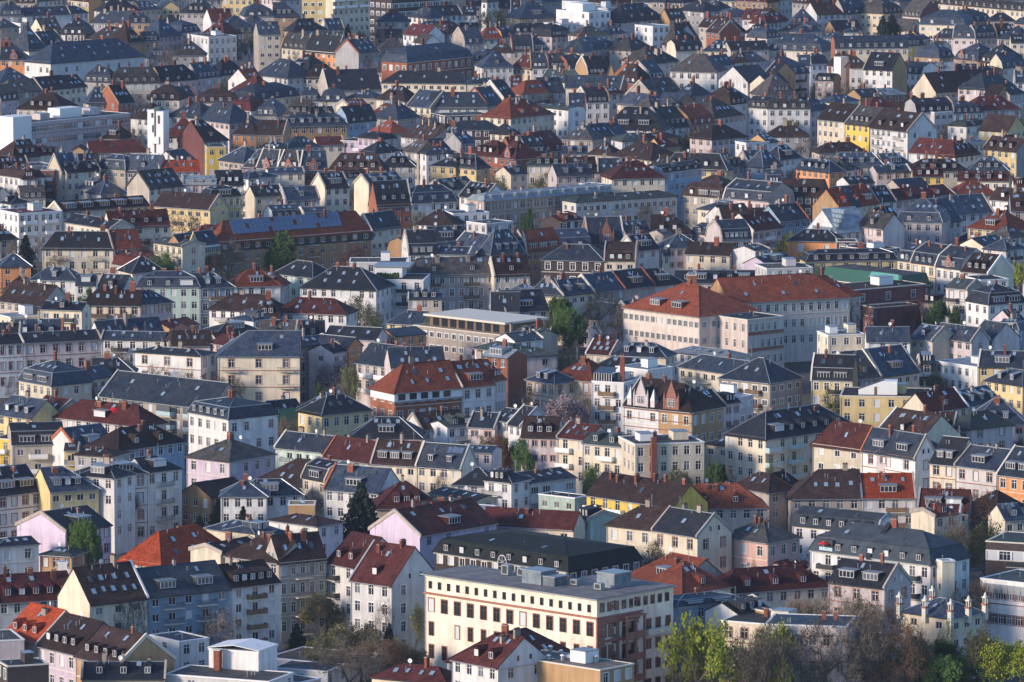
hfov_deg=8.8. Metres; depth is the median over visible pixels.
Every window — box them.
[0,346,5,354]
[0,361,5,370]
[0,377,5,385]
[0,416,3,424]
[0,497,6,507]
[0,514,6,524]
[0,531,6,537]
[1,604,6,614]
[3,549,10,560]
[3,667,5,679]
[4,442,7,450]
[5,268,10,274]
[8,346,13,354]
[9,361,13,369]
[9,377,13,385]
[11,496,17,506]
[11,513,17,523]
[11,530,16,536]
[14,604,19,613]
[17,345,21,354]
[17,361,21,369]
[17,449,23,455]
[22,494,28,504]
[22,511,28,518]
[24,547,31,558]
[27,345,33,353]
[27,360,33,366]
[30,644,34,656]
[33,493,38,503]
[35,449,40,453]
[36,125,41,131]
[36,138,41,143]
[39,649,44,660]
[40,344,45,352]
[42,125,47,130]
[42,137,47,142]
[42,557,48,566]
[46,250,50,256]
[48,124,53,129]
[48,136,53,142]
[49,651,53,664]
[49,673,54,681]
[52,557,58,567]
[53,343,58,352]
[53,495,58,502]
[54,124,58,129]
[54,136,59,141]
[59,123,64,128]
[59,654,63,666]
[60,135,65,141]
[64,387,68,394]
[65,122,70,128]
[65,495,71,501]
[65,558,69,568]
[66,135,70,140]
[66,343,71,351]
[66,358,71,364]
[66,420,71,426]
[68,455,74,461]
[68,656,73,669]
[71,122,76,127]
[71,134,76,139]
[74,314,79,319]
[74,386,78,393]
[77,121,82,127]
[77,133,82,139]
[77,494,83,500]
[78,287,82,293]
[78,342,84,350]
[78,457,83,465]
[79,357,84,366]
[81,250,85,256]
[81,262,85,268]
[83,121,88,126]
[83,133,88,138]
[84,385,88,392]
[89,120,94,125]
[89,132,94,138]
[89,493,95,499]
[91,341,97,350]
[93,262,97,269]
[94,479,98,486]
[95,120,100,125]
[95,132,100,137]
[96,307,102,313]
[96,607,102,615]
[101,119,106,124]
[104,340,110,348]
[104,424,109,432]
[104,527,109,537]
[104,543,109,552]
[105,251,109,256]
[105,262,109,269]
[105,480,110,488]
[106,495,110,504]
[108,307,113,314]
[112,118,117,123]
[115,605,121,612]
[118,341,122,347]
[120,307,125,313]
[124,117,129,122]
[129,84,133,89]
[129,341,135,348]
[129,354,133,361]
[130,450,134,459]
[131,307,137,314]
[137,84,141,89]
[137,475,143,485]
[137,492,143,502]
[138,509,143,519]
[138,526,143,536]
[139,449,144,455]
[142,306,146,314]
[142,341,148,347]
[143,355,147,363]
[148,403,151,411]
[149,474,153,484]
[149,491,155,501]
[149,508,155,518]
[149,525,155,535]
[150,305,154,313]
[152,599,159,607]
[152,614,159,622]
[158,304,162,312]
[158,446,163,455]
[160,289,165,296]
[161,472,166,482]
[161,489,166,499]
[161,506,167,516]
[161,523,167,529]
[164,356,169,365]
[165,101,169,106]
[166,303,170,311]
[168,445,172,453]
[169,597,175,605]
[169,612,175,620]
[170,289,175,296]
[173,101,177,106]
[173,471,178,481]
[173,488,178,498]
[173,505,177,515]
[175,407,179,414]
[175,420,179,428]
[177,443,182,452]
[181,289,186,296]
[181,302,185,308]
[182,496,186,504]
[182,511,186,519]
[184,644,190,654]
[185,595,191,603]
[186,358,192,366]
[186,610,191,618]
[186,625,191,632]
[190,416,193,425]
[190,433,193,443]
[191,289,196,296]
[192,302,196,308]
[192,314,196,320]
[192,460,196,470]
[193,186,197,192]
[193,497,196,506]
[193,512,196,521]
[198,417,201,427]
[198,435,201,445]
[199,642,204,652]
[202,289,207,297]
[202,303,208,310]
[202,316,208,324]
[202,499,206,507]
[202,593,208,601]
[202,609,209,616]
[202,624,208,631]
[203,357,206,366]
[203,514,207,523]
[205,461,210,471]
[206,419,209,428]
[206,436,209,446]
[211,356,214,365]
[214,288,219,295]
[214,420,217,430]
[219,463,224,473]
[219,592,225,599]
[219,607,224,614]
[222,422,226,431]
[223,498,229,507]
[224,514,228,520]
[225,288,230,295]
[228,359,234,367]
[228,375,234,384]
[229,198,233,205]
[230,211,233,218]
[232,422,237,431]
[232,463,237,473]
[235,498,240,507]
[235,589,241,597]
[235,603,242,612]
[235,618,242,628]
[235,633,242,638]
[244,421,249,430]
[244,438,249,444]
[244,461,248,471]
[246,498,251,507]
[249,288,253,293]
[252,587,258,594]
[252,601,258,609]
[252,616,258,624]
[252,631,258,638]
[255,359,260,367]
[255,375,261,384]
[255,392,261,400]
[255,459,259,469]
[256,437,261,447]
[258,498,263,507]
[258,514,263,520]
[266,457,270,468]
[268,418,273,428]
[268,436,273,445]
[268,497,272,505]
[268,585,275,593]
[268,599,275,608]
[268,614,275,623]
[268,629,275,638]
[271,564,275,573]
[272,287,276,293]
[277,451,282,457]
[278,523,283,529]
[280,497,285,505]
[281,566,286,575]
[281,583,286,594]
[281,602,286,613]
[281,620,286,632]
[283,359,289,367]
[283,375,289,384]
[284,392,289,398]
[287,452,291,458]
[291,565,296,574]
[291,582,296,593]
[291,601,296,612]
[291,619,296,631]
[293,127,297,133]
[300,414,303,424]
[300,564,305,573]
[300,581,305,592]
[300,600,305,610]
[300,619,305,629]
[301,127,305,133]
[302,392,305,401]
[308,416,311,425]
[309,127,313,132]
[309,563,314,572]
[309,580,314,591]
[310,618,315,629]
[312,289,316,296]
[315,417,319,427]
[317,127,321,132]
[319,563,324,572]
[319,579,324,590]
[319,617,324,628]
[321,527,326,537]
[322,543,326,552]
[324,417,329,427]
[325,126,329,132]
[326,492,331,500]
[327,507,331,515]
[331,290,335,296]
[331,582,335,593]
[332,566,335,575]
[333,126,337,132]
[334,416,339,426]
[334,525,339,535]
[334,540,339,549]
[337,508,342,516]
[338,492,342,501]
[339,316,343,323]
[340,290,344,297]
[341,126,345,132]
[344,415,349,425]
[346,569,350,578]
[346,585,350,596]
[347,603,350,614]
[348,669,352,677]
[354,414,359,424]
[354,583,360,593]
[354,599,360,611]
[354,617,360,628]
[357,364,361,372]
[364,413,369,422]
[365,365,369,373]
[365,380,369,388]
[368,601,373,613]
[369,291,373,298]
[369,585,373,595]
[380,367,383,375]
[381,587,387,597]
[381,603,387,615]
[381,621,387,632]
[392,3,398,7]
[396,468,401,474]
[399,3,404,7]
[400,167,404,172]
[400,584,406,596]
[400,602,406,614]
[401,620,406,632]
[402,282,406,288]
[402,295,406,301]
[405,215,409,222]
[408,167,412,172]
[408,177,412,183]
[408,469,413,475]
[409,337,413,344]
[411,301,415,307]
[412,2,418,6]
[419,1,425,5]
[419,468,424,476]
[419,482,424,490]
[422,301,426,307]
[425,431,430,439]
[427,536,431,545]
[428,581,431,588]
[428,597,434,611]
[428,621,433,635]
[428,643,433,658]
[429,331,433,337]
[430,278,435,283]
[430,469,435,476]
[437,554,442,563]
[439,277,444,283]
[439,289,444,296]
[441,599,447,613]
[441,645,446,659]
[442,470,446,477]
[444,333,448,338]
[444,345,448,351]
[448,556,453,565]
[449,277,454,283]
[449,288,454,296]
[449,301,454,309]
[450,429,454,437]
[451,333,455,339]
[451,346,455,352]
[452,470,458,478]
[454,601,460,615]
[454,625,459,639]
[455,662,459,673]
[456,585,459,592]
[459,277,464,283]
[459,288,464,296]
[459,301,464,308]
[459,557,464,565]
[460,428,464,436]
[464,389,469,398]
[464,407,469,416]
[465,586,468,593]
[466,335,470,341]
[466,348,470,354]
[466,664,471,675]
[467,603,473,617]
[467,627,472,641]
[468,277,472,282]
[468,288,473,295]
[468,301,473,307]
[470,559,475,565]
[471,430,477,436]
[475,131,479,136]
[475,388,480,397]
[478,276,483,282]
[478,288,483,295]
[478,300,483,308]
[479,667,482,677]
[480,605,486,619]
[480,629,485,640]
[481,337,485,343]
[481,561,486,566]
[484,431,491,437]
[484,455,488,463]
[485,203,489,210]
[486,387,491,397]
[486,405,491,411]
[488,483,493,491]
[490,669,494,679]
[492,202,496,209]
[493,590,496,597]
[493,607,499,621]
[496,277,500,282]
[497,555,506,568]
[500,202,503,209]
[500,360,504,367]
[502,484,507,493]
[502,499,506,506]
[502,592,505,599]
[504,423,507,431]
[505,277,509,282]
[506,609,513,623]
[507,201,510,208]
[508,668,514,678]
[514,201,517,208]
[514,276,518,282]
[519,611,526,626]
[521,200,524,207]
[521,595,524,602]
[526,341,531,346]
[527,253,531,259]
[530,167,534,172]
[530,596,533,603]
[531,487,537,494]
[531,503,537,508]
[532,440,537,446]
[532,454,537,461]
[533,613,539,628]
[534,252,538,259]
[534,264,538,270]
[534,275,538,282]
[535,199,538,206]
[535,212,538,219]
[535,383,538,392]
[536,340,540,347]
[541,440,546,446]
[541,455,546,461]
[542,359,548,365]
[542,384,545,393]
[542,400,545,409]
[543,485,549,491]
[545,261,550,269]
[546,615,552,630]
[549,198,552,205]
[549,385,552,394]
[549,599,552,606]
[550,440,555,447]
[550,455,555,461]
[556,197,559,204]
[557,262,562,269]
[558,385,562,394]
[559,617,566,632]
[563,440,566,447]
[563,455,566,463]
[567,482,573,489]
[568,602,571,609]
[570,262,575,269]
[570,383,573,392]
[571,572,576,578]
[573,619,579,634]
[581,570,586,576]
[582,262,587,270]
[583,383,588,392]
[584,445,589,455]
[584,461,589,470]
[586,621,593,636]
[587,113,591,118]
[587,604,590,612]
[592,568,597,574]
[594,446,599,455]
[595,103,599,108]
[595,384,599,392]
[595,398,599,405]
[595,412,599,419]
[600,603,603,612]
[601,624,606,638]
[601,645,606,658]
[602,204,606,209]
[602,499,606,508]
[603,103,607,108]
[603,112,607,117]
[603,672,608,681]
[604,447,609,456]
[604,463,609,471]
[605,385,609,391]
[605,399,609,405]
[605,413,609,419]
[607,264,611,269]
[607,602,611,611]
[608,623,613,636]
[608,644,613,658]
[611,528,617,539]
[614,448,619,458]
[614,464,619,472]
[614,601,618,609]
[614,670,619,681]
[615,385,620,393]
[615,399,620,407]
[615,413,620,421]
[616,501,619,510]
[617,264,622,269]
[622,599,625,608]
[623,563,628,569]
[625,667,631,679]
[626,409,631,419]
[626,429,631,434]
[626,530,632,541]
[629,313,633,319]
[629,598,632,607]
[634,314,638,320]
[634,330,638,336]
[634,562,637,569]
[636,597,640,605]
[638,411,643,420]
[638,447,643,456]
[638,463,643,472]
[641,532,647,543]
[641,552,647,562]
[643,595,647,604]
[645,315,649,321]
[645,331,649,337]
[646,618,651,628]
[646,638,651,648]
[646,658,650,668]
[650,332,654,338]
[650,412,655,421]
[650,594,654,603]
[655,616,660,627]
[655,636,660,647]
[655,656,660,666]
[655,676,660,681]
[656,316,660,323]
[656,332,660,339]
[657,534,662,545]
[658,370,662,378]
[658,593,661,602]
[661,317,665,324]
[661,333,665,340]
[661,413,666,423]
[661,447,666,455]
[661,462,666,471]
[665,592,668,600]
[665,614,670,625]
[666,369,670,378]
[670,250,674,255]
[672,318,676,325]
[672,335,676,341]
[672,414,677,424]
[672,446,678,455]
[672,536,677,547]
[673,462,677,470]
[677,250,682,255]
[677,262,682,267]
[683,320,687,326]
[683,336,687,343]
[683,415,688,425]
[684,446,689,454]
[684,461,689,470]
[687,538,692,550]
[688,255,692,261]
[693,415,697,425]
[694,321,698,328]
[694,337,698,344]
[695,445,701,454]
[695,461,700,470]
[696,477,700,482]
[698,607,704,617]
[699,256,703,262]
[701,413,705,423]
[701,433,705,441]
[702,321,706,328]
[702,337,706,344]
[703,538,708,549]
[707,448,712,454]
[709,412,713,422]
[709,431,713,440]
[712,320,716,326]
[712,336,716,343]
[717,410,721,420]
[717,430,721,438]
[717,510,722,518]
[720,449,724,455]
[720,536,725,547]
[720,556,725,567]
[724,626,732,638]
[727,436,731,444]
[728,451,731,459]
[730,510,735,518]
[733,322,736,330]
[733,338,736,346]
[734,406,738,412]
[737,452,741,460]
[738,438,742,446]
[738,467,741,475]
[740,415,744,421]
[740,627,748,639]
[741,323,744,331]
[741,339,744,348]
[741,543,746,554]
[742,383,747,389]
[743,510,749,518]
[747,468,751,476]
[748,439,751,447]
[748,453,752,462]
[749,323,752,332]
[755,323,758,331]
[755,339,758,347]
[756,545,762,556]
[757,304,761,311]
[757,509,763,518]
[758,440,762,449]
[758,455,761,463]
[761,322,764,330]
[761,338,764,347]
[762,385,767,392]
[762,399,767,405]
[766,304,770,312]
[767,321,770,330]
[767,338,770,346]
[767,592,773,601]
[769,440,772,447]
[770,545,775,556]
[773,337,776,345]
[773,353,776,361]
[773,494,777,502]
[773,509,778,517]
[774,303,779,311]
[780,591,786,601]
[781,439,784,447]
[781,453,785,461]
[781,543,786,554]
[783,303,787,311]
[784,319,787,327]
[784,335,787,343]
[791,302,796,310]
[791,318,796,326]
[791,334,796,342]
[792,452,795,459]
[792,466,795,474]
[792,541,796,552]
[794,590,799,600]
[795,500,800,508]
[795,633,803,645]
[797,197,801,203]
[797,528,801,535]
[798,244,803,251]
[800,302,804,310]
[800,318,804,326]
[800,334,804,342]
[804,435,808,443]
[804,450,808,458]
[804,464,807,473]
[805,198,810,203]
[805,208,809,214]
[808,333,813,342]
[808,589,813,599]
[809,302,813,310]
[809,317,813,326]
[809,500,814,505]
[809,634,816,645]
[811,530,815,538]
[813,382,819,390]
[813,395,818,403]
[813,553,818,563]
[817,301,821,309]
[817,317,821,325]
[818,447,823,454]
[818,462,823,468]
[821,588,827,598]
[822,634,830,646]
[823,500,828,507]
[824,382,829,390]
[825,573,830,580]
[826,301,830,309]
[826,317,830,324]
[826,555,830,564]
[831,337,837,345]
[834,300,839,308]
[834,316,838,324]
[834,382,839,389]
[834,450,839,456]
[834,586,840,597]
[836,635,843,646]
[836,662,843,672]
[837,500,842,508]
[843,300,847,308]
[843,316,847,324]
[843,337,849,344]
[844,413,849,419]
[845,399,849,406]
[850,452,856,459]
[851,500,856,508]
[853,588,859,599]
[856,336,861,344]
[859,399,864,406]
[859,413,864,420]
[865,500,871,508]
[868,229,872,235]
[868,454,872,464]
[871,590,878,601]
[873,399,879,407]
[873,413,879,421]
[876,230,880,236]
[878,173,883,179]
[879,456,885,463]
[879,500,884,508]
[886,291,890,299]
[886,457,890,466]
[888,399,894,407]
[889,262,893,268]
[889,589,893,601]
[892,500,897,507]
[895,173,900,178]
[902,586,906,598]
[903,460,908,469]
[906,500,911,508]
[906,515,910,523]
[907,235,911,241]
[910,566,914,575]
[911,289,915,297]
[911,584,914,593]
[911,618,916,625]
[913,374,917,381]
[921,567,926,578]
[921,585,926,595]
[923,459,928,469]
[923,478,928,487]
[924,365,930,371]
[929,267,932,275]
[933,465,938,475]
[935,621,941,629]
[937,518,941,527]
[943,270,946,278]
[945,466,951,476]
[945,483,951,488]
[949,271,952,279]
[949,290,953,297]
[954,622,959,630]
[959,291,964,299]
[959,305,964,313]
[959,469,964,479]
[962,561,966,572]
[962,579,965,589]
[965,368,968,376]
[969,229,973,235]
[972,369,975,377]
[972,470,978,480]
[972,489,978,499]
[975,618,979,625]
[978,429,982,437]
[981,368,986,375]
[986,472,992,482]
[986,550,998,560]
[988,613,996,623]
[989,592,996,598]
[993,368,998,374]
[997,589,1005,599]
[997,613,1005,624]
[998,550,1010,560]
[999,427,1004,435]
[999,440,1004,447]
[1000,477,1005,488]
[1002,384,1005,392]
[1006,594,1014,600]
[1006,614,1013,625]
[1007,525,1011,530]
[1011,479,1016,489]
[1011,551,1023,561]
[1014,615,1022,626]
[1015,427,1022,433]
[1015,591,1022,601]
[1016,387,1020,394]
[1018,524,1022,530]
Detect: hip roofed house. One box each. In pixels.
[0,18,20,45]
[0,37,29,74]
[0,63,28,83]
[0,135,39,161]
[0,192,32,208]
[0,223,19,259]
[0,248,32,295]
[0,529,41,573]
[2,77,41,105]
[3,266,29,290]
[12,22,44,56]
[15,86,80,116]
[18,162,36,184]
[23,35,146,80]
[29,258,77,300]
[34,143,64,162]
[37,0,64,6]
[39,542,88,571]
[40,222,114,279]
[52,396,169,432]
[63,1,89,22]
[72,446,132,470]
[74,453,148,544]
[76,170,102,199]
[78,455,138,554]
[82,82,106,110]
[82,419,187,489]
[84,21,119,39]
[84,280,142,326]
[85,173,126,198]
[86,136,151,160]
[89,4,132,31]
[92,350,138,372]
[93,0,141,17]
[102,120,136,139]
[105,0,135,3]
[112,19,144,53]
[116,251,160,283]
[117,524,220,567]
[129,96,172,147]
[131,337,216,380]
[131,446,184,537]
[132,0,162,23]
[139,287,175,320]
[143,15,182,64]
[145,42,167,67]
[169,110,188,149]
[171,96,208,126]
[172,33,207,66]
[179,0,215,32]
[183,430,277,486]
[194,265,235,329]
[200,101,258,152]
[202,13,242,60]
[202,317,258,331]
[203,515,285,540]
[205,0,221,7]
[207,289,283,326]
[213,209,373,279]
[215,330,303,404]
[217,140,255,171]
[218,472,270,524]
[221,530,298,577]
[222,511,276,538]
[228,262,282,302]
[229,72,267,90]
[229,307,270,327]
[231,111,257,149]
[241,141,261,171]
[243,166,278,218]
[244,12,263,27]
[250,478,304,524]
[254,135,292,150]
[255,0,300,17]
[258,57,308,94]
[258,290,283,319]
[259,449,311,489]
[266,511,346,557]
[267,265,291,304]
[272,0,300,48]
[275,260,327,301]
[280,289,359,332]
[281,94,311,119]
[283,13,316,34]
[284,108,348,140]
[284,133,321,149]
[294,50,331,70]
[295,384,374,436]
[296,389,331,407]
[298,261,396,328]
[305,60,329,88]
[313,18,328,34]
[327,149,390,172]
[346,88,380,109]
[351,414,427,440]
[358,137,401,160]
[368,116,407,149]
[368,355,463,419]
[368,655,451,681]
[372,474,434,517]
[374,80,414,108]
[374,94,416,113]
[375,8,410,42]
[375,64,380,81]
[376,35,403,64]
[376,97,422,129]
[380,67,468,92]
[383,145,416,188]
[384,304,429,327]
[399,118,445,148]
[401,134,432,185]
[407,1,447,24]
[407,253,492,310]
[415,206,465,230]
[419,140,456,184]
[421,18,435,24]
[428,154,459,182]
[430,86,488,112]
[433,118,475,148]
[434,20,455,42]
[435,17,461,27]
[443,623,569,670]
[447,114,497,147]
[448,625,546,681]
[451,462,489,492]
[452,146,491,182]
[466,70,484,91]
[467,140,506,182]
[471,341,525,358]
[474,51,513,87]
[475,226,528,256]
[480,20,502,48]
[480,95,555,135]
[481,461,534,507]
[488,118,520,141]
[491,39,513,64]
[498,95,510,105]
[498,135,541,188]
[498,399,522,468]
[504,0,555,27]
[509,278,532,289]
[511,75,549,102]
[513,48,531,80]
[514,337,560,377]
[523,363,576,422]
[526,150,561,188]
[533,269,564,344]
[534,0,562,14]
[539,242,605,279]
[549,71,567,104]
[560,119,607,151]
[560,349,601,423]
[561,33,595,55]
[567,20,610,40]
[587,117,614,143]
[587,136,619,163]
[588,0,610,5]
[598,20,627,40]
[598,354,640,371]
[600,155,666,192]
[603,497,666,566]
[605,78,625,120]
[608,33,649,72]
[608,105,673,133]
[609,129,648,149]
[609,134,673,165]
[610,34,625,46]
[610,336,676,379]
[611,0,633,5]
[611,0,660,37]
[615,85,653,113]
[620,46,678,64]
[621,278,760,349]
[631,547,722,579]
[634,0,651,8]
[634,91,659,107]
[644,47,680,76]
[644,128,679,143]
[644,266,685,293]
[645,548,734,594]
[648,154,670,165]
[650,132,682,152]
[650,206,692,238]
[657,227,692,275]
[658,377,726,479]
[660,21,694,41]
[661,18,700,51]
[668,46,728,92]
[669,149,734,179]
[672,339,752,382]
[675,75,710,103]
[676,352,748,390]
[681,0,720,36]
[688,119,748,155]
[693,473,769,529]
[696,194,732,223]
[701,79,750,137]
[702,95,745,133]
[703,37,730,54]
[704,0,736,6]
[704,436,724,482]
[710,0,730,9]
[710,269,852,362]
[717,349,804,416]
[718,562,828,614]
[721,147,745,180]
[722,396,850,482]
[723,11,745,40]
[729,47,748,65]
[732,514,802,568]
[737,471,792,530]
[744,17,773,40]
[744,47,765,64]
[744,146,783,179]
[748,11,788,30]
[749,69,798,98]
[750,132,780,150]
[754,7,788,18]
[764,118,810,157]
[769,141,802,181]
[771,470,798,484]
[778,18,801,36]
[786,6,818,27]
[786,222,843,261]
[786,462,861,532]
[788,17,823,37]
[791,0,821,16]
[795,156,845,187]
[807,97,827,150]
[810,137,867,158]
[817,266,862,330]
[820,92,860,104]
[822,156,861,183]
[833,148,883,174]
[843,20,863,35]
[849,50,864,89]
[861,91,894,108]
[872,200,897,215]
[873,424,938,472]
[877,84,907,105]
[877,145,911,164]
[890,91,917,110]
[891,0,910,17]
[895,585,988,677]
[909,151,969,187]
[932,25,952,52]
[938,135,980,167]
[951,172,993,199]
[954,407,1015,448]
[956,67,1017,101]
[959,232,967,242]
[963,136,986,157]
[965,205,1023,238]
[967,151,1010,170]
[969,92,1021,118]
[972,489,1023,550]
[975,394,1023,445]
[978,62,1004,76]
[981,235,1023,294]
[982,360,1023,415]
[986,10,1015,27]
[987,225,1023,245]
[995,18,1011,36]
[995,25,1023,47]
[999,80,1023,123]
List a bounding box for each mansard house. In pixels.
[0,0,14,6]
[0,0,24,21]
[0,84,19,115]
[0,162,45,194]
[7,416,62,476]
[15,0,37,7]
[16,180,45,207]
[17,350,93,401]
[59,14,95,41]
[67,0,103,22]
[83,65,113,94]
[100,154,128,195]
[111,63,160,113]
[111,249,163,273]
[129,9,151,32]
[135,266,200,329]
[137,27,159,54]
[147,80,188,112]
[152,59,197,93]
[168,15,200,44]
[174,0,179,11]
[180,0,194,10]
[182,174,216,192]
[186,388,278,468]
[187,56,222,95]
[198,81,237,106]
[201,180,241,219]
[214,55,239,89]
[222,0,254,16]
[224,15,253,64]
[231,93,264,117]
[233,81,299,108]
[239,0,274,20]
[254,95,285,122]
[262,198,299,216]
[281,29,310,60]
[298,200,327,213]
[299,85,320,105]
[300,454,349,516]
[319,83,345,112]
[336,102,376,137]
[337,32,361,47]
[340,168,370,210]
[357,125,396,152]
[380,38,473,86]
[386,237,401,256]
[401,221,436,261]
[410,179,457,226]
[432,528,643,578]
[451,24,483,52]
[466,184,610,230]
[472,44,503,71]
[481,0,498,31]
[496,21,514,45]
[499,0,509,25]
[502,131,523,144]
[509,21,544,33]
[509,31,533,63]
[512,225,526,250]
[516,221,560,287]
[521,131,547,155]
[522,124,562,159]
[529,47,548,79]
[530,20,569,52]
[533,34,548,52]
[535,103,585,137]
[545,49,568,69]
[554,228,590,245]
[560,47,579,69]
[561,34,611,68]
[575,52,606,74]
[576,83,609,125]
[604,240,638,270]
[613,56,646,75]
[617,61,650,90]
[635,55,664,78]
[649,155,702,220]
[665,35,702,62]
[673,586,739,676]
[675,102,714,134]
[681,170,731,239]
[684,0,697,5]
[691,215,719,241]
[702,84,747,134]
[705,212,751,246]
[718,2,743,26]
[722,171,795,207]
[736,0,779,12]
[742,4,763,30]
[746,23,781,46]
[748,92,774,139]
[758,49,809,100]
[765,161,780,181]
[768,91,810,154]
[769,28,830,61]
[779,0,791,19]
[791,505,898,566]
[799,241,896,275]
[807,517,971,605]
[808,47,827,87]
[810,345,858,414]
[815,67,840,99]
[822,29,841,41]
[830,31,908,61]
[835,0,864,25]
[861,0,872,4]
[861,0,902,34]
[896,238,921,270]
[897,191,951,246]
[902,0,939,21]
[904,30,921,60]
[904,92,953,118]
[905,56,936,97]
[910,240,948,293]
[911,24,930,46]
[913,35,954,61]
[918,9,973,39]
[925,34,951,50]
[934,236,982,295]
[937,0,1023,19]
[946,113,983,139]
[952,23,977,55]
[953,39,990,66]
[953,95,983,120]
[958,5,988,24]
[964,279,1023,326]
[969,20,997,48]
[979,40,1023,65]
[989,51,1023,82]
[1000,312,1023,350]
[1001,0,1023,1]
[1014,16,1023,28]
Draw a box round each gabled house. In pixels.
[0,153,30,188]
[0,187,10,200]
[0,277,71,313]
[0,315,21,333]
[0,324,24,397]
[0,388,59,435]
[0,463,39,537]
[0,565,69,628]
[7,602,68,656]
[15,309,63,331]
[15,504,112,571]
[20,322,100,367]
[21,4,70,28]
[30,11,61,33]
[32,70,70,99]
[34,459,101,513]
[34,611,106,681]
[35,24,64,46]
[40,292,91,329]
[43,389,76,411]
[47,146,75,200]
[47,193,149,230]
[51,423,107,465]
[56,553,148,633]
[62,74,87,106]
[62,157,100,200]
[63,210,134,230]
[64,432,80,470]
[69,143,88,156]
[73,619,176,681]
[75,149,100,177]
[75,269,97,300]
[79,360,113,399]
[80,651,167,681]
[91,311,163,333]
[98,267,136,289]
[98,369,243,454]
[100,324,167,364]
[102,79,134,131]
[104,203,170,252]
[107,227,142,258]
[126,148,164,182]
[126,167,183,203]
[136,0,175,5]
[136,558,231,645]
[151,231,206,272]
[154,189,228,236]
[158,0,178,21]
[158,152,199,180]
[161,317,200,331]
[162,148,194,159]
[165,322,190,346]
[166,13,178,22]
[167,226,220,275]
[171,324,211,350]
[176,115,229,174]
[177,81,196,100]
[182,476,238,526]
[188,222,219,231]
[188,530,253,563]
[202,4,232,30]
[210,331,237,380]
[211,325,246,339]
[214,165,243,218]
[218,555,281,652]
[227,61,261,89]
[231,60,257,71]
[244,177,281,218]
[253,21,280,71]
[255,118,291,146]
[256,143,284,170]
[258,315,299,329]
[265,166,304,185]
[265,395,299,438]
[265,524,327,644]
[274,426,333,468]
[277,142,303,166]
[278,184,319,206]
[297,144,327,185]
[298,312,324,335]
[301,326,323,403]
[305,29,343,68]
[307,338,349,399]
[309,102,334,113]
[310,165,349,211]
[313,134,344,167]
[317,65,381,96]
[317,334,363,399]
[320,14,344,35]
[322,433,375,465]
[322,460,399,531]
[325,325,389,352]
[326,523,386,641]
[334,34,379,68]
[335,97,367,112]
[348,538,434,663]
[353,166,401,215]
[354,337,401,407]
[361,203,401,256]
[368,172,412,236]
[368,495,498,569]
[370,432,423,485]
[376,25,402,45]
[384,326,427,345]
[384,340,444,375]
[402,20,445,45]
[404,495,460,507]
[406,86,444,122]
[406,405,461,443]
[407,283,441,312]
[412,33,440,44]
[415,440,478,494]
[423,221,463,241]
[424,1,462,24]
[426,138,450,148]
[427,486,495,504]
[429,175,469,209]
[430,413,470,443]
[436,240,463,251]
[437,241,475,256]
[443,128,474,152]
[451,349,495,417]
[456,230,489,254]
[458,178,503,209]
[459,19,477,27]
[462,1,475,21]
[465,442,502,471]
[466,0,481,31]
[466,407,501,444]
[470,82,502,110]
[477,349,507,411]
[478,71,490,81]
[483,338,528,408]
[485,506,586,538]
[487,75,515,99]
[488,252,530,290]
[489,290,519,313]
[494,158,527,189]
[495,322,543,348]
[496,288,549,327]
[506,396,545,471]
[510,0,520,11]
[511,74,522,87]
[513,318,559,353]
[516,467,577,508]
[520,413,562,470]
[533,76,564,104]
[540,210,583,228]
[542,64,578,76]
[547,155,591,186]
[550,272,595,344]
[555,416,608,493]
[561,138,587,156]
[565,70,627,104]
[565,149,597,182]
[568,88,585,123]
[574,265,625,302]
[578,504,619,541]
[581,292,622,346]
[581,426,626,492]
[582,213,623,250]
[582,471,709,514]
[585,330,622,362]
[597,150,625,182]
[603,116,627,137]
[607,61,613,75]
[610,266,655,299]
[619,294,642,306]
[621,229,659,267]
[622,214,650,235]
[622,369,677,434]
[625,76,680,94]
[641,94,675,105]
[648,228,674,243]
[650,100,690,151]
[651,0,665,14]
[651,501,733,573]
[660,2,685,28]
[660,97,683,106]
[661,92,695,104]
[662,244,669,273]
[665,0,683,8]
[675,261,754,288]
[684,236,736,269]
[698,11,724,48]
[698,386,726,436]
[703,195,747,222]
[703,588,771,677]
[705,18,740,46]
[707,49,734,68]
[713,199,765,218]
[717,384,741,430]
[718,64,766,96]
[725,36,769,59]
[732,242,770,269]
[735,211,783,252]
[738,144,759,162]
[743,249,796,269]
[749,73,789,97]
[762,197,809,251]
[765,59,795,89]
[773,558,809,570]
[774,194,787,203]
[783,172,827,225]
[798,49,811,97]
[805,0,847,36]
[807,199,863,242]
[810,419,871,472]
[811,183,879,219]
[816,97,858,146]
[824,18,861,35]
[826,50,853,93]
[827,552,912,660]
[832,185,861,213]
[836,168,874,185]
[836,348,882,386]
[844,98,884,151]
[846,83,881,103]
[859,210,905,248]
[860,424,934,507]
[860,471,916,527]
[861,341,920,387]
[862,51,907,97]
[864,319,910,352]
[867,184,896,211]
[868,159,910,184]
[869,107,937,159]
[879,404,962,442]
[887,171,928,188]
[891,183,956,213]
[897,18,918,34]
[901,381,968,416]
[908,134,967,162]
[909,497,958,537]
[910,322,953,363]
[911,63,985,101]
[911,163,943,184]
[917,351,935,389]
[917,479,972,548]
[919,293,945,325]
[926,195,962,244]
[926,492,962,537]
[927,404,958,425]
[928,426,972,488]
[930,60,953,70]
[939,321,990,358]
[941,188,994,235]
[943,274,985,324]
[953,442,1010,499]
[954,58,977,69]
[957,163,1009,190]
[958,377,996,412]
[960,232,999,252]
[960,252,1014,287]
[977,318,1020,349]
[977,343,1023,385]
[978,114,1023,140]
[982,129,1023,187]
[983,84,1007,97]
[987,502,1023,534]
[988,187,1023,211]
[991,302,1023,321]
[996,444,1023,503]
[1000,131,1013,136]
[1008,184,1023,219]
[1009,33,1023,58]
[1012,175,1023,190]
[1013,65,1023,90]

